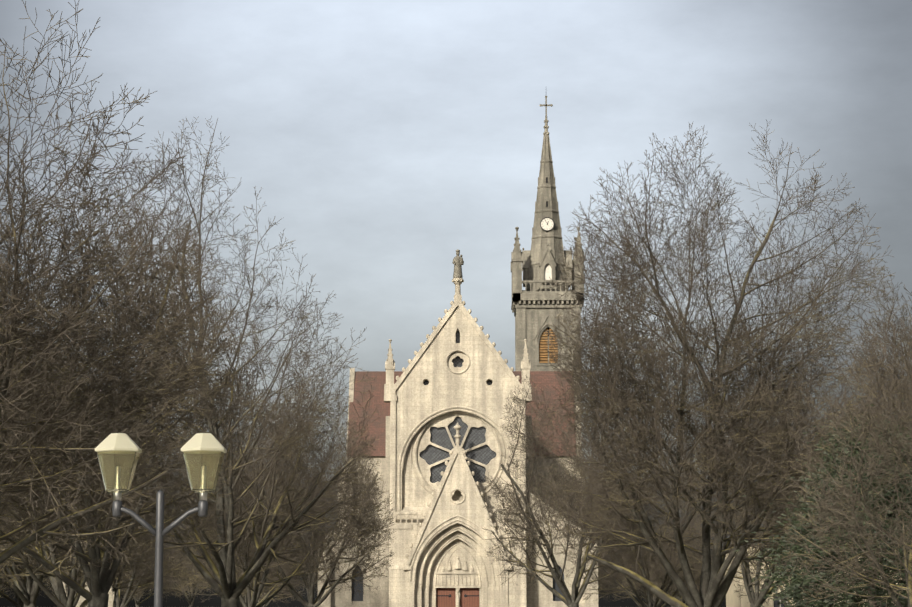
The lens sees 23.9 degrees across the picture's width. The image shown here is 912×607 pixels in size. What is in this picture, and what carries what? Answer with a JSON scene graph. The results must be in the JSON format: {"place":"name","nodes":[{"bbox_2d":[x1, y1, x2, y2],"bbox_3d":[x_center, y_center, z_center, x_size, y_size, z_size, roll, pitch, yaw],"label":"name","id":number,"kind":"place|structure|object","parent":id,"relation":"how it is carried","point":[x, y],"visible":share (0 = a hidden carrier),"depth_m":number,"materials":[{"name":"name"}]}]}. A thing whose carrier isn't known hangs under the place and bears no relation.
{"place":"outdoors","nodes":[
{"label":"outdoors","id":0,"kind":"place"},
{"bbox_2d":[0,0,911,606],"label":"sky","id":1,"kind":"structure","parent":0,"point":[389,139],"materials":[{"name":"grey"}]},
{"bbox_2d":[318,96,597,606],"bbox_3d":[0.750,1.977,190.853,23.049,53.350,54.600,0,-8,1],"label":"church","id":2,"kind":"structure","parent":0,"point":[442,445],"depth_m":166.20,"materials":[{"name":"beige stone"}]},
{"bbox_2d":[436,588,478,606],"bbox_3d":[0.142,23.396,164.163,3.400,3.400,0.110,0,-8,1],"label":"doors","id":3,"kind":"structure","parent":2,"relation":"in","point":[441,601],"depth_m":164.24,"materials":[{"name":"brown wood"}]},
{"label":"ground","id":4,"kind":"structure","parent":0,"visible":0},
{"bbox_2d":[0,570,21,597],"bbox_3d":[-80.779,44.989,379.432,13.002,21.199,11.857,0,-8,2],"label":"tree","id":5,"kind":"object","parent":4,"relation":"on","point":[4,587],"visible":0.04,"depth_m":380.50,"materials":[{"name":"brown plant"}]},
{"bbox_2d":[0,420,59,592],"bbox_3d":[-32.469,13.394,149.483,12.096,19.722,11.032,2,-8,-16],"label":"tree","id":6,"kind":"object","parent":4,"relation":"on","point":[19,557],"visible":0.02,"depth_m":150.84,"materials":[{"name":"brown plant"}]},
{"bbox_2d":[0,430,84,606],"bbox_3d":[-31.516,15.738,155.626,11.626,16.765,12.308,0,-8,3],"label":"tree","id":7,"kind":"object","parent":4,"relation":"on","point":[19,603],"depth_m":154.05,"materials":[{"name":"brown plant"}]},
{"bbox_2d":[0,345,138,606],"bbox_3d":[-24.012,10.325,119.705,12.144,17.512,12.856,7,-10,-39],"label":"tree","id":8,"kind":"object","parent":4,"relation":"on","point":[28,595],"visible":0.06,"depth_m":118.44,"materials":[{"name":"brown plant"}]},
{"bbox_2d":[63,582,114,606],"bbox_3d":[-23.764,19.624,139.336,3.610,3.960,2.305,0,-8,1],"label":"building","id":9,"kind":"structure","parent":4,"relation":"on","point":[82,602],"depth_m":138.54,"materials":[{"name":"stone"}]},
{"bbox_2d":[0,264,187,606],"bbox_3d":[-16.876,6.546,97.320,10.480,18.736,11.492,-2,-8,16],"label":"tree","id":10,"kind":"object","parent":4,"relation":"on","point":[71,599],"visible":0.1,"depth_m":95.28,"materials":[{"name":"brown plant"}]},
{"bbox_2d":[42,525,153,599],"bbox_3d":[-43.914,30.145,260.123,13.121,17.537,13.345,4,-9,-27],"label":"tree","id":11,"kind":"object","parent":4,"relation":"on","point":[122,577],"visible":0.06,"depth_m":258.08,"materials":[{"name":"brown plant"}]},
{"bbox_2d":[0,0,204,581],"bbox_3d":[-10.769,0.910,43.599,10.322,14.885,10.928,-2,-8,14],"label":"tree","id":12,"kind":"object","parent":4,"relation":"on","point":[11,331],"visible":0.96,"depth_m":43.88,"materials":[{"name":"brown plant"}]},
{"bbox_2d":[49,482,183,599],"bbox_3d":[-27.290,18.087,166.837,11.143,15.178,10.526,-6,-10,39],"label":"tree","id":13,"kind":"object","parent":4,"relation":"on","point":[115,585],"visible":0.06,"depth_m":165.67,"materials":[{"name":"brown plant"}]},
{"bbox_2d":[0,153,264,606],"bbox_3d":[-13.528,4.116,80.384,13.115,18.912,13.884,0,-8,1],"label":"tree","id":14,"kind":"object","parent":4,"relation":"on","point":[97,595],"visible":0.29,"depth_m":78.95,"materials":[{"name":"brown plant"}]},
{"bbox_2d":[66,435,198,606],"bbox_3d":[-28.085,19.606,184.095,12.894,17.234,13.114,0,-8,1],"label":"tree","id":15,"kind":"object","parent":4,"relation":"on","point":[125,602],"visible":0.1,"depth_m":182.85,"materials":[{"name":"brown plant"}]},
{"bbox_2d":[120,533,179,606],"bbox_3d":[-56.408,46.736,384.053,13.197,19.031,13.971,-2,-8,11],"label":"tree","id":16,"kind":"object","parent":4,"relation":"on","point":[137,601],"visible":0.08,"depth_m":383.76,"materials":[{"name":"brown plant"}]},
{"bbox_2d":[163,525,218,606],"bbox_3d":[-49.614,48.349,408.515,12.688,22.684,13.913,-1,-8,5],"label":"tree","id":17,"kind":"object","parent":4,"relation":"on","point":[190,600],"visible":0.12,"depth_m":406.09,"materials":[{"name":"brown plant"}]},
{"bbox_2d":[97,116,384,606],"bbox_3d":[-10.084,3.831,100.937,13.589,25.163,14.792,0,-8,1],"label":"tree","id":18,"kind":"object","parent":4,"relation":"on","point":[226,588],"visible":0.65,"depth_m":99.95,"materials":[{"name":"brown plant"}]},
{"bbox_2d":[174,449,311,606],"bbox_3d":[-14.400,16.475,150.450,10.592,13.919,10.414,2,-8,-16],"label":"tree","id":19,"kind":"object","parent":4,"relation":"on","point":[238,573],"visible":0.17,"depth_m":150.68,"materials":[{"name":"brown plant"}]},
{"bbox_2d":[213,529,275,598],"bbox_3d":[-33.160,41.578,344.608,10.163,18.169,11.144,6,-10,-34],"label":"tree","id":20,"kind":"object","parent":4,"relation":"on","point":[253,579],"visible":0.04,"depth_m":343.63,"materials":[{"name":"brown plant"}]},
{"bbox_2d":[172,330,350,606],"bbox_3d":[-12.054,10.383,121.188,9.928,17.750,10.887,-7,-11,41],"label":"tree","id":21,"kind":"object","parent":4,"relation":"on","point":[254,590],"visible":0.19,"depth_m":120.62,"materials":[{"name":"brown plant"}]},
{"bbox_2d":[233,529,300,606],"bbox_3d":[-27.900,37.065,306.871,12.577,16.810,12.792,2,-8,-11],"label":"tree","id":22,"kind":"object","parent":4,"relation":"on","point":[268,603],"visible":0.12,"depth_m":305.42,"materials":[{"name":"brown plant"}]},
{"bbox_2d":[235,500,310,606],"bbox_3d":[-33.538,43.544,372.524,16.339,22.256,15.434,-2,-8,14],"label":"tree","id":23,"kind":"object","parent":4,"relation":"on","point":[278,579],"visible":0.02,"depth_m":372.01,"materials":[{"name":"brown plant"}]},
{"bbox_2d":[215,385,395,606],"bbox_3d":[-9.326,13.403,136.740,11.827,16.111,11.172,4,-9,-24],"label":"tree","id":24,"kind":"object","parent":4,"relation":"on","point":[370,523],"visible":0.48,"depth_m":135.17,"materials":[{"name":"brown plant"}]},
{"bbox_2d":[301,518,331,598],"bbox_3d":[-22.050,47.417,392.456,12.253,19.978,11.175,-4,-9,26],"label":"tree","id":25,"kind":"object","parent":4,"relation":"on","point":[316,584],"visible":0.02,"depth_m":391.50,"materials":[{"name":"brown plant"}]},
{"bbox_2d":[481,314,673,606],"bbox_3d":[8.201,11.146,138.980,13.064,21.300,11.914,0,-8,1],"label":"tree","id":26,"kind":"object","parent":4,"relation":"on","point":[573,599],"visible":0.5,"depth_m":138.47,"materials":[{"name":"brown plant"}]},
{"bbox_2d":[593,529,625,600],"bbox_3d":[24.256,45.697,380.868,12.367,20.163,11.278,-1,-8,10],"label":"tree","id":27,"kind":"object","parent":4,"relation":"on","point":[608,577],"visible":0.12,"depth_m":381.00,"materials":[{"name":"brown plant"}]},
{"bbox_2d":[557,433,714,606],"bbox_3d":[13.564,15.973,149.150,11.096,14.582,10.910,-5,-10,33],"label":"tree","id":28,"kind":"object","parent":4,"relation":"on","point":[668,585],"visible":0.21,"depth_m":148.10,"materials":[{"name":"brown plant"}]},
{"bbox_2d":[613,528,675,606],"bbox_3d":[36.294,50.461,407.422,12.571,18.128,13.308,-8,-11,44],"label":"tree","id":29,"kind":"object","parent":4,"relation":"on","point":[644,597],"visible":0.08,"depth_m":406.43,"materials":[{"name":"brown plant"}]},
{"bbox_2d":[617,511,680,604],"bbox_3d":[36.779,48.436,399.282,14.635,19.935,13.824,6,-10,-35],"label":"tree","id":30,"kind":"object","parent":4,"relation":"on","point":[635,586],"visible":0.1,"depth_m":397.82,"materials":[{"name":"brown plant"}]},
{"bbox_2d":[642,528,699,606],"bbox_3d":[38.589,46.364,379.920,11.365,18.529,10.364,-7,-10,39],"label":"tree","id":31,"kind":"object","parent":4,"relation":"on","point":[663,571],"visible":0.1,"depth_m":379.86,"materials":[{"name":"brown plant"}]},
{"bbox_2d":[646,523,711,603],"bbox_3d":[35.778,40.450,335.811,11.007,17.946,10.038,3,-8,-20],"label":"tree","id":32,"kind":"object","parent":4,"relation":"on","point":[673,584],"visible":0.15,"depth_m":335.53,"materials":[{"name":"brown plant"}]},
{"bbox_2d":[533,119,902,606],"bbox_3d":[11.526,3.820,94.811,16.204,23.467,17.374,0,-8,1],"label":"tree","id":33,"kind":"object","parent":4,"relation":"on","point":[718,448],"visible":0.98,"depth_m":91.61,"materials":[{"name":"brown plant"}]},
{"bbox_2d":[658,367,831,606],"bbox_3d":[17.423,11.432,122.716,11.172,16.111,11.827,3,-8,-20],"label":"tree","id":34,"kind":"object","parent":4,"relation":"on","point":[757,600],"visible":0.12,"depth_m":122.05,"materials":[{"name":"brown plant"}]},
{"bbox_2d":[730,454,858,605],"bbox_3d":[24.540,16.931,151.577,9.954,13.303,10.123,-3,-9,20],"label":"tree","id":35,"kind":"object","parent":4,"relation":"on","point":[760,583],"depth_m":150.74,"materials":[{"name":"brown plant"}]},
{"bbox_2d":[722,506,901,606],"bbox_3d":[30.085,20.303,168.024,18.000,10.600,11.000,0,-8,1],"label":"presbytery","id":36,"kind":"structure","parent":4,"relation":"on","point":[732,599],"depth_m":163.11,"materials":[{"name":"beige stone"}]},
{"bbox_2d":[735,398,911,606],"bbox_3d":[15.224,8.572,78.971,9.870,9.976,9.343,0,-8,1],"label":"yew tree","id":37,"kind":"object","parent":4,"relation":"on","point":[793,589],"depth_m":78.07,"materials":[{"name":"green plant"}]},
{"bbox_2d":[778,274,911,606],"bbox_3d":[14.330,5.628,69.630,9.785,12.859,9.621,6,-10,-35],"label":"tree","id":38,"kind":"object","parent":4,"relation":"on","point":[890,586],"visible":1,"depth_m":67.69,"materials":[{"name":"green plant"}]},
{"bbox_2d":[798,338,911,603],"bbox_3d":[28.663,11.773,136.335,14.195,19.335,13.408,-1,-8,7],"label":"tree","id":39,"kind":"object","parent":4,"relation":"on","point":[857,414],"depth_m":136.91,"materials":[{"name":"brown plant"}]},
{"bbox_2d":[820,269,911,584],"bbox_3d":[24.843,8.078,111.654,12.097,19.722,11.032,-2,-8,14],"label":"tree","id":40,"kind":"object","parent":4,"relation":"on","point":[896,324],"visible":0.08,"depth_m":111.80,"materials":[{"name":"brown plant"}]},
{"bbox_2d":[853,283,911,572],"bbox_3d":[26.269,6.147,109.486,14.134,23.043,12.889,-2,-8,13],"label":"tree","id":41,"kind":"object","parent":4,"relation":"on","point":[893,351],"visible":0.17,"depth_m":110.26,"materials":[{"name":"brown plant"}]},
{"bbox_2d":[886,327,911,491],"bbox_3d":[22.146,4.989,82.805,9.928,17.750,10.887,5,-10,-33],"label":"tree","id":42,"kind":"object","parent":4,"relation":"on","point":[905,398],"visible":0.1,"depth_m":83.63,"materials":[{"name":"brown plant"}]},
{"label":"path","id":43,"kind":"structure","parent":0,"visible":0},
{"bbox_2d":[95,433,226,606],"bbox_3d":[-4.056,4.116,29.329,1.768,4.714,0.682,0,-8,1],"label":"street lamp","id":44,"kind":"object","parent":43,"relation":"on","point":[118,454],"visible":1,"depth_m":29.43,"materials":[{"name":"metal"}]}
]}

